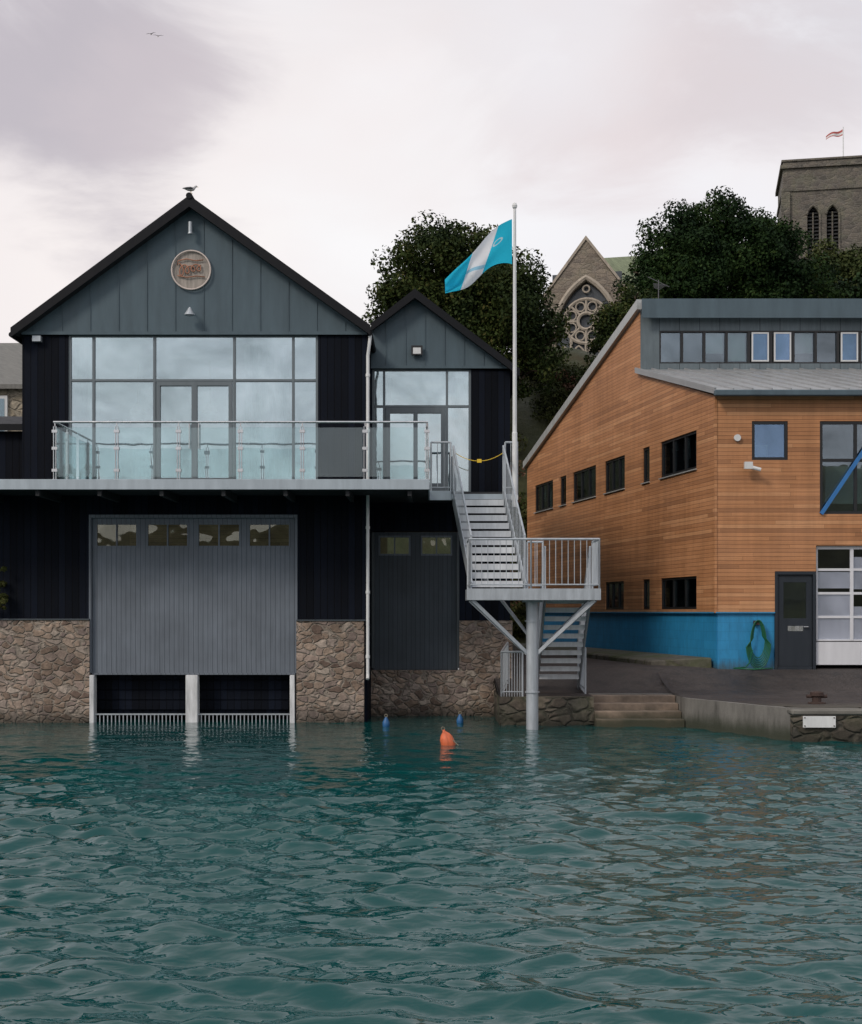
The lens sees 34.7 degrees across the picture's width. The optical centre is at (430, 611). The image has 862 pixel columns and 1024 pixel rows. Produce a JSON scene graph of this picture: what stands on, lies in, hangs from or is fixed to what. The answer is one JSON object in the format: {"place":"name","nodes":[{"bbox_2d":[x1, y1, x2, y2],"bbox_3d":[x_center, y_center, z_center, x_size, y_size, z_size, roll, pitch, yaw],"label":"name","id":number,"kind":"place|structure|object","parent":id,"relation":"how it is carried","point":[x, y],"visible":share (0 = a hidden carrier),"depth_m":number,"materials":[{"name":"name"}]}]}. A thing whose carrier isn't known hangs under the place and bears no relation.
{"place":"outdoors","nodes":[
{"label":"outdoors","id":0,"kind":"place"},
{"bbox_2d":[0,668,861,1023],"bbox_3d":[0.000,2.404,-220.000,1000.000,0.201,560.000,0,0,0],"label":"water","id":1,"kind":"structure","parent":0,"point":[370,870],"depth_m":12.63,"materials":[{"name":"teal liquid"}]},
{"bbox_2d":[382,714,389,726],"bbox_3d":[-0.946,2.321,29.000,0.150,0.358,0.150,0,0,0],"label":"fender float","id":2,"kind":"object","parent":1,"relation":"on","point":[385,722],"visible":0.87,"depth_m":28.95,"materials":[{"name":"blue plastic"}]},
{"bbox_2d":[440,727,457,745],"bbox_3d":[0.364,2.333,24.903,0.407,0.527,0.260,0,0,0],"label":"mooring buoy","id":3,"kind":"object","parent":1,"relation":"on","point":[446,738],"visible":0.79,"depth_m":24.82,"materials":[{"name":"orange plastic"}]},
{"bbox_2d":[457,711,462,722],"bbox_3d":[0.626,2.321,29.800,0.150,0.358,0.150,0,0,0],"label":"fender float","id":4,"kind":"object","parent":1,"relation":"on","point":[459,718],"visible":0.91,"depth_m":29.75,"materials":[{"name":"blue plastic"}]},
{"bbox_2d":[494,690,593,725],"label":"stone jetty","id":5,"kind":"object","parent":1,"relation":"in","point":[558,710],"visible":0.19,"depth_m":29.20,"materials":[{"name":"stone"}]},
{"bbox_2d":[783,706,861,741],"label":"mossy quay","id":6,"kind":"structure","parent":1,"relation":"in","point":[848,728],"depth_m":25.50,"materials":[{"name":"stone"}]},
{"bbox_2d":[803,716,835,727],"bbox_3d":[7.160,2.025,25.457,0.600,0.210,0.085,0,0,0],"label":"notice plate","id":7,"kind":"object","parent":6,"relation":"attached to","point":[819,721],"visible":1,"depth_m":25.43,"materials":[{"name":"white paint"}]},
{"bbox_2d":[787,707,861,714],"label":"coping","id":8,"kind":"object","parent":6,"relation":"on","point":[824,711],"visible":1,"depth_m":25.48,"materials":[{"name":"grey concrete"}]},
{"bbox_2d":[0,0,861,351],"label":"sky","id":9,"kind":"structure","parent":0,"point":[317,130],"materials":[{"name":"white"}]},
{"bbox_2d":[387,348,861,706],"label":"ground","id":10,"kind":"structure","parent":0,"point":[839,685],"depth_m":31.83,"materials":[{"name":"grey concrete"}]},
{"bbox_2d":[0,343,21,415],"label":"stone cottage","id":11,"kind":"structure","parent":10,"relation":"on","point":[10,379],"depth_m":46.14,"materials":[{"name":"stone"}]},
{"bbox_2d":[0,396,7,415],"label":"window frame","id":12,"kind":"structure","parent":11,"relation":"in","point":[3,399],"depth_m":45.90,"materials":[{"name":"white plastic"}]},
{"bbox_2d":[0,192,517,722],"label":"boathouse","id":13,"kind":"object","parent":10,"relation":"on","point":[190,490],"visible":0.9,"depth_m":30.00,"materials":[{"name":"metal"}]},
{"bbox_2d":[0,566,8,609],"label":"wall plant","id":14,"kind":"object","parent":13,"relation":"attached to","point":[4,598],"depth_m":29.77,"materials":[{"name":"green plant"}]},
{"bbox_2d":[182,185,196,192],"bbox_3d":[-5.184,-9.119,29.747,0.361,0.202,0.141,0,0,-30],"label":"seagull","id":15,"kind":"object","parent":13,"relation":"on","point":[190,189],"visible":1,"depth_m":29.71,"materials":[{"name":"white"}]},
{"bbox_2d":[95,523,290,547],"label":"boat door window frames","id":16,"kind":"structure","parent":13,"relation":"in","point":[96,524],"depth_m":30.06,"materials":[{"name":"grey metal"}]},
{"bbox_2d":[92,518,294,672],"bbox_3d":[-5.168,-0.360,30.090,4.429,3.371,0.060,0,0,0],"label":"boat door","id":17,"kind":"structure","parent":13,"relation":"in","point":[192,609],"depth_m":30.06,"materials":[{"name":"grey metal"}]},
{"bbox_2d":[371,289,519,715],"bbox_3d":[0.323,-1.500,37.780,3.415,11.800,12.440,0,0,0],"label":"boathouse extension","id":18,"kind":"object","parent":13,"relation":"attached to","point":[446,376],"visible":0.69,"depth_m":31.90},
{"bbox_2d":[373,532,457,669],"bbox_3d":[-0.358,-0.255,31.990,1.965,3.189,0.060,0,0,0],"label":"door","id":19,"kind":"structure","parent":18,"relation":"in","point":[415,595],"depth_m":31.96,"materials":[{"name":"black metal"}]},
{"bbox_2d":[379,536,451,555],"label":"door window frames","id":20,"kind":"structure","parent":18,"relation":"in","point":[394,537],"depth_m":31.95,"materials":[{"name":"black metal"}]},
{"bbox_2d":[445,202,517,506],"bbox_3d":[1.125,-5.750,30.842,1.630,6.800,0.497,0,0,0],"label":"flagpole","id":21,"kind":"object","parent":13,"relation":"attached to","point":[494,247],"visible":0.99,"depth_m":30.79,"materials":[{"name":"white paint"}]},
{"bbox_2d":[361,209,572,400],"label":"yew tree","id":22,"kind":"object","parent":10,"relation":"on","point":[481,307],"visible":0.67,"depth_m":54.89,"materials":[{"name":"green plant"}]},
{"bbox_2d":[430,441,600,729],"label":"external staircase","id":23,"kind":"structure","parent":10,"relation":"on","point":[587,596],"depth_m":29.11,"materials":[{"name":"metal"}]},
{"bbox_2d":[510,359,588,639],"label":"shrubs","id":24,"kind":"object","parent":10,"relation":"on","point":[560,393],"visible":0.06,"depth_m":58.91,"materials":[{"name":"green plant"}]},
{"bbox_2d":[512,643,711,667],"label":"concrete kerb","id":25,"kind":"structure","parent":10,"relation":"on","point":[647,658],"depth_m":35.20,"materials":[{"name":"grey concrete"}]},
{"bbox_2d":[568,281,663,384],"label":"holly tree","id":26,"kind":"object","parent":10,"relation":"on","point":[608,322],"visible":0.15,"depth_m":57.60,"materials":[{"name":"green plant"}]},
{"bbox_2d":[542,613,716,668],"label":"side plinth","id":27,"kind":"structure","parent":10,"relation":"on","point":[690,634],"depth_m":36.92,"materials":[{"name":"blue paint"}]},
{"bbox_2d":[527,312,713,611],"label":"side wall","id":28,"kind":"structure","parent":27,"relation":"on","point":[655,530],"depth_m":38.51,"materials":[{"name":"brown wood"}]},
{"bbox_2d":[523,299,641,468],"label":"verge trim","id":29,"kind":"structure","parent":28,"relation":"attached to","point":[628,318],"depth_m":42.48,"materials":[{"name":"grey metal"}]},
{"bbox_2d":[533,469,696,513],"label":"side sills","id":30,"kind":"structure","parent":28,"relation":"attached to","point":[620,489],"depth_m":39.52,"materials":[{"name":"black metal"}]},
{"bbox_2d":[536,431,696,609],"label":"side window frames","id":31,"kind":"structure","parent":28,"relation":"attached to","point":[685,436],"depth_m":39.21,"materials":[{"name":"black metal"}]},
{"bbox_2d":[538,434,696,607],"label":"side windows","id":32,"kind":"structure","parent":31,"relation":"in","point":[668,469],"depth_m":37.22,"materials":[{"name":"black glass"}]},
{"bbox_2d":[545,612,713,612],"bbox_3d":[5.077,0.015,41.098,0.060,0.029,17.500,0,0,-11],"label":"side flashing","id":33,"kind":"object","parent":28,"relation":"attached to","point":[651,612],"visible":0.64,"depth_m":36.74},
{"bbox_2d":[635,369,861,393],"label":"front roof","id":34,"kind":"structure","parent":28,"relation":"attached to","point":[725,384],"depth_m":34.79,"materials":[{"name":"metal"}]},
{"bbox_2d":[635,367,861,389],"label":"roof seams","id":35,"kind":"object","parent":34,"relation":"on","point":[680,379],"visible":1,"depth_m":35.16,"materials":[{"name":"metal"}]},
{"bbox_2d":[714,390,861,395],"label":"gutter","id":36,"kind":"object","parent":34,"relation":"attached to","point":[787,392],"visible":1,"depth_m":32.11,"materials":[{"name":"metal"}]},
{"bbox_2d":[512,127,861,359],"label":"church","id":37,"kind":"structure","parent":10,"relation":"on","point":[820,198],"depth_m":113.95,"materials":[{"name":"stone"}]},
{"bbox_2d":[588,693,789,739],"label":"concrete quay","id":38,"kind":"structure","parent":10,"relation":"on","point":[766,721],"depth_m":27.29,"materials":[{"name":"grey concrete"}]},
{"bbox_2d":[592,695,684,727],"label":"quay steps","id":39,"kind":"structure","parent":38,"relation":"attached to","point":[662,711],"depth_m":29.13,"materials":[{"name":"concrete"}]},
{"bbox_2d":[609,185,855,301],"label":"yew tree","id":40,"kind":"object","parent":10,"relation":"on","point":[715,254],"visible":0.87,"depth_m":59.58,"materials":[{"name":"green plant"}]},
{"bbox_2d":[717,613,773,668],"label":"front plinth","id":41,"kind":"structure","parent":10,"relation":"on","point":[733,634],"depth_m":32.55,"materials":[{"name":"blue paint"}]},
{"bbox_2d":[733,620,772,669],"bbox_3d":[7.579,0.760,32.049,0.709,1.160,1.001,0,0,40],"label":"fishing net","id":42,"kind":"object","parent":10,"relation":"on","point":[749,652],"visible":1,"depth_m":32.37,"materials":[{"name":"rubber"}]},
{"bbox_2d":[717,396,861,611],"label":"front wall","id":43,"kind":"structure","parent":10,"relation":"on","point":[771,519],"depth_m":32.50,"materials":[{"name":"brown wood"}]},
{"bbox_2d":[714,396,716,612],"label":"corner trim","id":44,"kind":"structure","parent":43,"relation":"attached to","point":[715,504],"depth_m":32.47,"materials":[{"name":"brown wood"}]},
{"bbox_2d":[716,612,774,612],"bbox_3d":[7.400,0.015,32.495,1.400,0.029,0.050,0,0,0],"label":"front flashing","id":45,"kind":"object","parent":43,"relation":"attached to","point":[745,612],"visible":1,"depth_m":32.47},
{"bbox_2d":[734,434,760,470],"bbox_3d":[7.421,-3.728,32.328,0.589,0.896,0.344,0,0,0],"label":"cctv camera and lamp","id":46,"kind":"object","parent":43,"relation":"attached to","point":[747,465],"visible":1,"depth_m":32.20,"materials":[{"name":"white plastic"}]},
{"bbox_2d":[774,571,815,669],"bbox_3d":[8.584,0.246,32.600,0.968,2.408,0.200,0,0,0],"label":"entrance door","id":47,"kind":"structure","parent":43,"relation":"attached to","point":[794,649],"depth_m":32.56,"materials":[{"name":"metal"}]},
{"bbox_2d":[788,626,807,630],"bbox_3d":[8.658,0.390,32.523,0.475,0.120,0.074,0,0,0],"label":"entrance door furniture","id":48,"kind":"object","parent":47,"relation":"attached to","point":[795,628],"visible":1,"depth_m":32.55,"materials":[{"name":"silver metal"}]},
{"bbox_2d":[752,421,861,513],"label":"front window frames","id":49,"kind":"structure","parent":43,"relation":"attached to","point":[822,423],"depth_m":32.52,"materials":[{"name":"black metal"}]},
{"bbox_2d":[816,546,861,664],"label":"garage door","id":50,"kind":"structure","parent":43,"relation":"attached to","point":[838,651],"depth_m":32.60,"materials":[{"name":"metal"}]},
{"bbox_2d":[818,557,861,638],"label":"garage door blinds","id":51,"kind":"object","parent":50,"relation":"attached to","point":[833,605],"visible":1,"depth_m":32.63,"materials":[{"name":"white fabric"}]},
{"bbox_2d":[820,450,861,514],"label":"blue brace","id":52,"kind":"object","parent":43,"relation":"attached to","point":[841,484],"visible":1,"depth_m":32.44,"materials":[{"name":"metal"}]},
{"bbox_2d":[755,425,861,617],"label":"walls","id":53,"kind":"structure","parent":10,"relation":"on","point":[837,441],"depth_m":33.40,"materials":[{"name":"glass"}]},
{"bbox_2d":[755,445,861,503],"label":"office furniture","id":54,"kind":"object","parent":53,"relation":"attached to","point":[833,476],"visible":0.64,"depth_m":33.10,"materials":[{"name":"paint"}]},
{"bbox_2d":[806,691,826,703],"bbox_3d":[7.550,1.685,27.000,0.339,0.270,0.337,0,0,-43],"label":"mooring bollard","id":55,"kind":"object","parent":10,"relation":"on","point":[816,696],"visible":0.95,"depth_m":26.92,"materials":[{"name":"metal"}]},
{"bbox_2d":[800,235,861,298],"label":"lime tree","id":56,"kind":"object","parent":10,"relation":"on","point":[848,260],"visible":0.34,"depth_m":68.85,"materials":[{"name":"green plant"}]},
{"bbox_2d":[849,260,861,298],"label":"lime tree","id":57,"kind":"object","parent":10,"relation":"on","point":[858,291],"visible":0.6,"depth_m":64.11,"materials":[{"name":"green plant"}]},
{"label":"rear walls","id":58,"kind":"object","parent":10,"relation":"on","visible":0},
{"bbox_2d":[584,302,641,387],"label":"roof","id":59,"kind":"structure","parent":58,"relation":"on","point":[640,310],"depth_m":39.09,"materials":[{"name":"metal"}]},
{"bbox_2d":[648,277,668,298],"bbox_3d":[6.300,-8.794,38.249,0.608,0.989,0.513,0,0,0],"label":"tv aerial","id":60,"kind":"object","parent":59,"relation":"on","point":[661,285],"visible":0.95,"depth_m":38.19,"materials":[{"name":"grey metal"}]},
{"bbox_2d":[640,312,861,368],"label":"clerestory wall","id":61,"kind":"structure","parent":59,"relation":"attached to","point":[651,329],"depth_m":37.75,"materials":[{"name":"grey metal"}]},
{"bbox_2d":[642,299,861,317],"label":"top fascia","id":62,"kind":"structure","parent":59,"relation":"attached to","point":[751,308],"depth_m":37.41,"materials":[{"name":"metal"}]},
{"bbox_2d":[661,333,855,361],"bbox_3d":[14.900,-7.350,39.050,17.200,1.700,0.100,0,0,0],"label":"clerestory","id":63,"kind":"object","parent":59,"relation":"on","point":[670,347],"depth_m":39.00,"materials":[{"name":"grey glass"}]},
{"bbox_2d":[706,333,811,360],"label":"clerestory blinds","id":64,"kind":"object","parent":63,"relation":"attached to","point":[736,345],"visible":1,"depth_m":37.90,"materials":[{"name":"grey fabric"}]},
{"bbox_2d":[660,331,861,362],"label":"clerestory frames","id":65,"kind":"structure","parent":63,"relation":"attached to","point":[770,346],"depth_m":37.76,"materials":[{"name":"black metal"}]},
{"bbox_2d":[751,332,857,361],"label":"clerestory open sashes","id":66,"kind":"object","parent":63,"relation":"attached to","point":[789,333],"visible":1,"depth_m":37.72,"materials":[{"name":"white metal"}]}
]}

